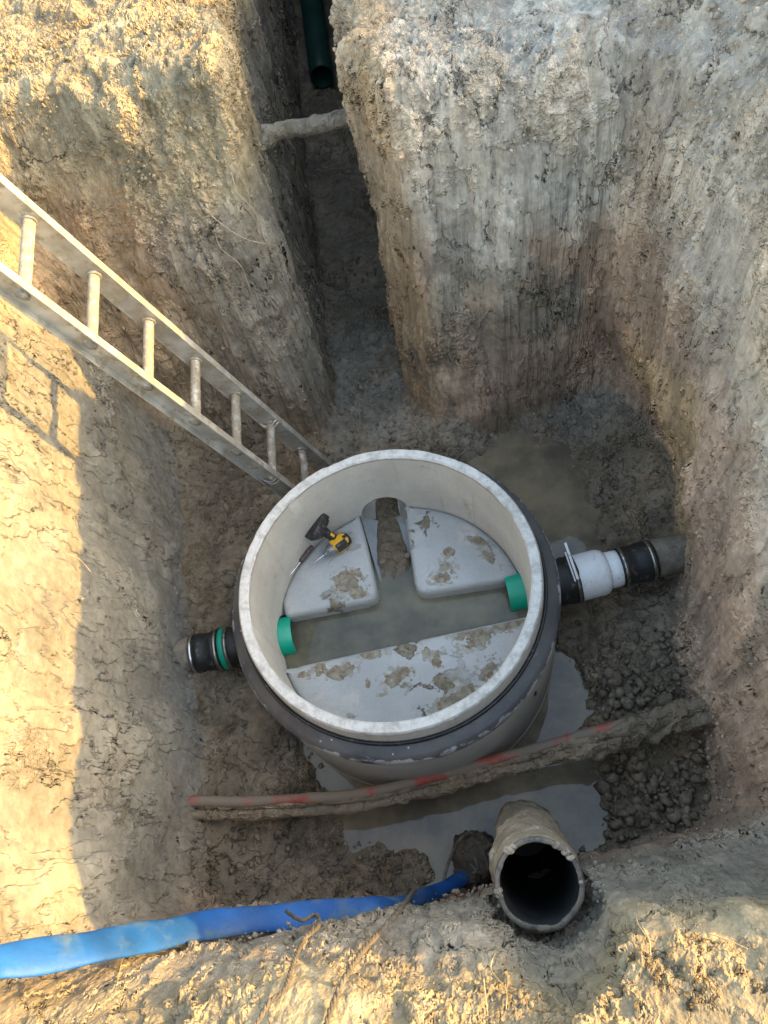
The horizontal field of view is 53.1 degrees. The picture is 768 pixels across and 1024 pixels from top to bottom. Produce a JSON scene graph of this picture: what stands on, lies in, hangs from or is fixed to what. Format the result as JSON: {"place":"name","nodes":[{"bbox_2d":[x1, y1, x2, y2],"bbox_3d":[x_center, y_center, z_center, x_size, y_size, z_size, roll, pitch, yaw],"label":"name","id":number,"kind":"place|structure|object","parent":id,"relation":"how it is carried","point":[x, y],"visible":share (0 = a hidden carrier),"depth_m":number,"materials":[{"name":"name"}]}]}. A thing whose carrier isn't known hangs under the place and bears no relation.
{"place":"outdoors","nodes":[
{"label":"outdoors","id":0,"kind":"place"},
{"bbox_2d":[305,513,351,563],"bbox_3d":[-0.230,0.105,3.160,0.180,0.153,0.187,-4,61,8],"label":"cordless drill","id":1,"kind":"object","parent":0,"point":[338,543],"visible":0.99,"depth_m":3.15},
{"bbox_2d":[0,0,767,1023],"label":"ground","id":2,"kind":"structure","parent":0,"point":[106,736],"depth_m":2.69,"materials":[{"name":"soil"}]},
{"bbox_2d":[65,553,90,571],"bbox_3d":[-1.018,0.164,2.567,0.029,0.132,0.016,16,66,18],"label":"root","id":3,"kind":"object","parent":2,"relation":"attached to","point":[78,558],"visible":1,"depth_m":2.57,"materials":[{"name":"beige plant"}]},
{"bbox_2d":[0,173,332,497],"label":"ladder","id":4,"kind":"object","parent":2,"relation":"on","point":[32,220],"visible":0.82,"depth_m":2.56,"materials":[{"name":"metal"}]},
{"bbox_2d":[0,870,468,978],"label":"discharge hose","id":5,"kind":"object","parent":2,"relation":"on","point":[38,956],"visible":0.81,"depth_m":1.91,"materials":[{"name":"blue plastic"}]},
{"bbox_2d":[213,225,255,308],"bbox_3d":[-0.582,-0.950,3.006,0.095,0.375,0.025,37,73,25],"label":"root","id":6,"kind":"object","parent":2,"relation":"hanging from","point":[237,262],"visible":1,"depth_m":2.95,"materials":[{"name":"beige plant"}]},
{"bbox_2d":[204,207,275,245],"bbox_3d":[-0.537,-1.052,2.879,0.210,0.227,0.048,-7,61,6],"label":"root","id":7,"kind":"object","parent":2,"relation":"attached to","point":[230,230],"visible":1,"depth_m":2.85,"materials":[{"name":"beige plant"}]},
{"bbox_2d":[231,172,259,220],"bbox_3d":[-0.513,-1.151,2.824,0.060,0.198,0.020,27,69,22],"label":"root","id":8,"kind":"object","parent":2,"relation":"attached to","point":[241,197],"visible":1,"depth_m":2.81,"materials":[{"name":"beige plant"}]},
{"bbox_2d":[253,909,320,1023],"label":"root","id":9,"kind":"object","parent":2,"relation":"on","point":[269,1002],"visible":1,"depth_m":1.63,"materials":[{"name":"beige plant"}]},
{"bbox_2d":[260,108,349,150],"bbox_3d":[-0.272,-1.636,3.249,0.608,0.204,0.198,-9,61,5],"label":"buried pipe","id":10,"kind":"object","parent":2,"relation":"on","point":[275,133],"visible":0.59,"depth_m":3.19,"materials":[{"name":"grey concrete"}]},
{"bbox_2d":[300,0,333,87],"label":"green pipe","id":11,"kind":"object","parent":2,"relation":"on","point":[318,52],"visible":1,"depth_m":5.29,"materials":[{"name":"plastic"}]},
{"bbox_2d":[323,887,416,1023],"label":"root","id":12,"kind":"object","parent":2,"relation":"hanging from","point":[371,941],"visible":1,"depth_m":1.62,"materials":[{"name":"brown plant"}]},
{"bbox_2d":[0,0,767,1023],"bbox_3d":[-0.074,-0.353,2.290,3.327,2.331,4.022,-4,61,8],"label":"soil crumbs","id":13,"kind":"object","parent":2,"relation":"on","point":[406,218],"visible":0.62,"depth_m":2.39,"materials":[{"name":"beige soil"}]},
{"bbox_2d":[232,449,560,784],"bbox_3d":[0.089,0.461,3.125,1.251,0.982,1.214,-4,61,8],"label":"manhole","id":14,"kind":"object","parent":2,"relation":"on","point":[354,727],"visible":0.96,"depth_m":2.92,"materials":[{"name":"concrete"}]},
{"bbox_2d":[173,627,240,673],"bbox_3d":[-0.723,0.578,3.174,0.356,0.174,0.174,-12,61,3],"label":"pipe connection","id":15,"kind":"object","parent":14,"relation":"attached to","point":[212,650],"visible":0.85,"depth_m":3.10,"materials":[{"name":"black rubber"}]},
{"bbox_2d":[291,545,313,573],"bbox_3d":[-0.345,0.202,3.204,0.025,0.025,0.157,28,70,22],"label":"screwdriver","id":16,"kind":"object","parent":14,"relation":"on","point":[308,551],"visible":1,"depth_m":3.20,"materials":[{"name":"metal"}]},
{"bbox_2d":[285,519,527,668],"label":"water","id":17,"kind":"structure","parent":14,"relation":"in","point":[401,611],"depth_m":3.11,"materials":[{"name":"grey liquid"}]},
{"bbox_2d":[375,497,410,579],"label":"channel mud","id":18,"kind":"structure","parent":17,"relation":"in","point":[391,548],"depth_m":3.27,"materials":[{"name":"brown soil"}]},
{"bbox_2d":[379,558,385,564],"bbox_3d":[-0.008,0.207,3.216,0.030,0.029,0.028,-4,61,8],"label":"stone","id":19,"kind":"object","parent":18,"relation":"on","point":[382,561],"visible":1,"depth_m":3.21,"materials":[{"name":"grey stone"}]},
{"bbox_2d":[297,535,523,710],"bbox_3d":[0.100,0.430,3.023,0.885,0.005,0.718,-4,61,8],"label":"mud splatter","id":20,"kind":"object","parent":14,"relation":"on","point":[347,580],"visible":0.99,"depth_m":2.96,"materials":[{"name":"brown soil"}]},
{"bbox_2d":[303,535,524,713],"bbox_3d":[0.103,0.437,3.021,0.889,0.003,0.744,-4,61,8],"label":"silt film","id":21,"kind":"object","parent":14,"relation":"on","point":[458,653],"visible":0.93,"depth_m":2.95,"materials":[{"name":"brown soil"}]},
{"bbox_2d":[175,256,710,903],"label":"mud clods","id":22,"kind":"object","parent":2,"relation":"on","point":[563,614],"visible":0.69,"depth_m":3.49,"materials":[{"name":"brown soil"}]},
{"bbox_2d":[189,696,709,809],"bbox_3d":[0.217,0.915,2.779,2.053,0.161,0.142,-12,61,3],"label":"red conduit","id":23,"kind":"object","parent":2,"relation":"on","point":[657,718],"visible":0.93,"depth_m":2.79,"materials":[{"name":"brown plastic"}]},
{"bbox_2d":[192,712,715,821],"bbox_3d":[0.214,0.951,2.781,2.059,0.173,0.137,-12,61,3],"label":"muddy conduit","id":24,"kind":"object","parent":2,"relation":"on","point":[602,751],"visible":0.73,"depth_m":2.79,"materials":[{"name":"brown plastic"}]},
{"bbox_2d":[483,978,487,1015],"bbox_3d":[0.196,0.934,1.481,0.009,0.060,0.059,-4,61,8],"label":"straw","id":25,"kind":"object","parent":2,"relation":"on","point":[485,995],"visible":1,"depth_m":1.48,"materials":[{"name":"beige plant"}]},
{"bbox_2d":[490,953,506,1009],"bbox_3d":[0.230,0.936,1.539,0.020,0.155,0.094,-17,60,0],"label":"straw","id":26,"kind":"object","parent":2,"relation":"on","point":[498,979],"visible":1,"depth_m":1.52,"materials":[{"name":"beige plant"}]},
{"bbox_2d":[489,799,584,932],"bbox_3d":[0.461,1.073,2.436,0.244,1.154,0.454,-4,61,8],"label":"open pipe","id":27,"kind":"object","parent":2,"relation":"on","point":[552,900],"visible":0.98,"depth_m":2.11,"materials":[{"name":"beige plastic"}]},
{"bbox_2d":[555,533,686,606],"bbox_3d":[0.961,0.204,3.055,0.604,0.258,0.203,-14,61,2],"label":"pipe connection","id":28,"kind":"object","parent":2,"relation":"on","point":[587,575],"visible":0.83,"depth_m":3.01,"materials":[{"name":"white plastic"}]},
{"bbox_2d":[577,617,711,842],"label":"mud clods","id":29,"kind":"object","parent":2,"relation":"on","point":[637,766],"visible":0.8,"depth_m":2.89,"materials":[{"name":"brown soil"}]},
{"bbox_2d":[642,925,650,955],"bbox_3d":[0.503,0.819,1.468,0.010,0.032,0.050,-4,61,8],"label":"straw","id":30,"kind":"object","parent":2,"relation":"on","point":[648,939],"visible":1,"depth_m":1.47,"materials":[{"name":"beige plant"}]},
{"bbox_2d":[698,300,734,359],"bbox_3d":[0.997,-0.544,2.303,0.015,0.329,0.076,-21,61,-2],"label":"root","id":31,"kind":"object","parent":2,"relation":"attached to","point":[713,323],"visible":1,"depth_m":2.31,"materials":[{"name":"beige plant"}]},
{"bbox_2d":[708,932,747,948],"bbox_3d":[0.649,0.808,1.448,0.068,0.016,0.004,16,66,17],"label":"straw","id":32,"kind":"object","parent":2,"relation":"on","point":[725,939],"visible":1,"depth_m":1.45,"materials":[{"name":"beige plant"}]},
{"bbox_2d":[294,0,610,892],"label":"water","id":33,"kind":"structure","parent":0,"point":[544,484],"depth_m":3.06,"materials":[{"name":"grey liquid"}]},
{"bbox_2d":[451,830,493,892],"bbox_3d":[0.335,1.283,2.823,0.180,0.160,0.214,-4,61,8],"label":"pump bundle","id":34,"kind":"object","parent":33,"relation":"on","point":[470,857],"visible":0.81,"depth_m":2.78,"materials":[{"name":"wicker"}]},
{"bbox_2d":[442,831,477,880],"bbox_3d":[0.260,1.249,2.763,0.072,0.129,0.230,35,73,24],"label":"rope","id":35,"kind":"object","parent":34,"relation":"attached to","point":[460,838],"visible":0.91,"depth_m":2.75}
]}

